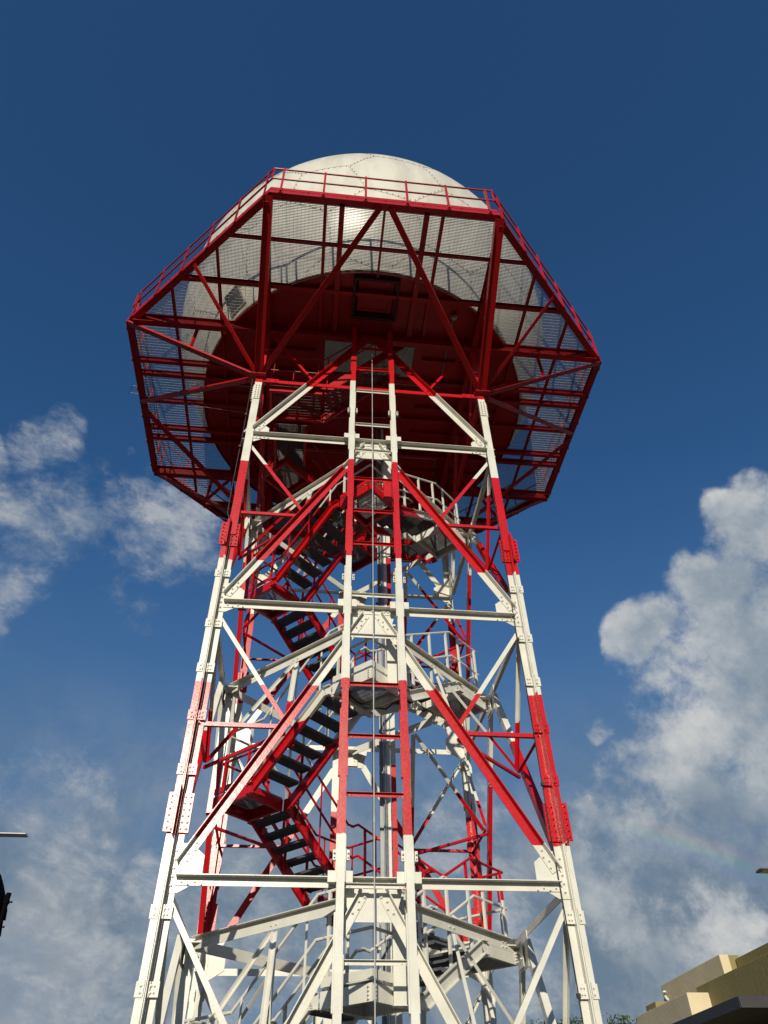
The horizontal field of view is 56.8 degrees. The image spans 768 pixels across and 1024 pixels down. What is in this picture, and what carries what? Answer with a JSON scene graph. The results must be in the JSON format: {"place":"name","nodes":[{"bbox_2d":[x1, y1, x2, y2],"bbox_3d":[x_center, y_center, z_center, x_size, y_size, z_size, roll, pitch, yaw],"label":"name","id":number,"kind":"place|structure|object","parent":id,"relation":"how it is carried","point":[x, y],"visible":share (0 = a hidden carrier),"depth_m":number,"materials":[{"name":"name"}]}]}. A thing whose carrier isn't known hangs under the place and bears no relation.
{"place":"outdoors","nodes":[
{"label":"outdoors","id":0,"kind":"place"},
{"bbox_2d":[0,874,12,936],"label":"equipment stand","id":1,"kind":"object","parent":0,"point":[4,900],"visible":1,"depth_m":14.14,"materials":[{"name":"black metal"}]},
{"bbox_2d":[0,0,767,1023],"label":"sky","id":2,"kind":"structure","parent":0,"point":[626,141],"materials":[{"name":"blue"}]},
{"label":"ground","id":3,"kind":"structure","parent":0,"visible":0},
{"bbox_2d":[0,832,27,837],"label":"street lamp","id":4,"kind":"object","parent":3,"relation":"on","point":[23,835],"visible":1,"depth_m":17.50,"materials":[{"name":"metal"}]},
{"bbox_2d":[126,167,602,1023],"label":"radar tower","id":5,"kind":"structure","parent":3,"relation":"on","point":[354,469],"depth_m":14.46,"materials":[{"name":"metal"}]},
{"bbox_2d":[181,153,542,449],"bbox_3d":[-0.640,-5.627,22.010,10.500,8.420,10.500,4,-44,-5],"label":"radome","id":6,"kind":"object","parent":5,"relation":"on","point":[379,166],"visible":0.24,"depth_m":17.33,"materials":[{"name":"white plastic"}]},
{"bbox_2d":[526,1019,578,1023],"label":"tree","id":7,"kind":"object","parent":3,"relation":"on","point":[561,1020],"visible":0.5,"depth_m":36.05,"materials":[{"name":"green plant"}]},
{"bbox_2d":[569,1012,637,1023],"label":"tree","id":8,"kind":"object","parent":3,"relation":"on","point":[625,1017],"visible":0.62,"depth_m":36.35,"materials":[{"name":"green plant"}]},
{"bbox_2d":[637,943,767,1023],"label":"building","id":9,"kind":"structure","parent":3,"relation":"on","point":[724,989],"depth_m":15.77,"materials":[{"name":"beige paint"}]},
{"bbox_2d":[756,868,767,873],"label":"street lamp","id":10,"kind":"object","parent":3,"relation":"on","point":[762,870],"visible":1,"depth_m":14.03,"materials":[{"name":"metal"}]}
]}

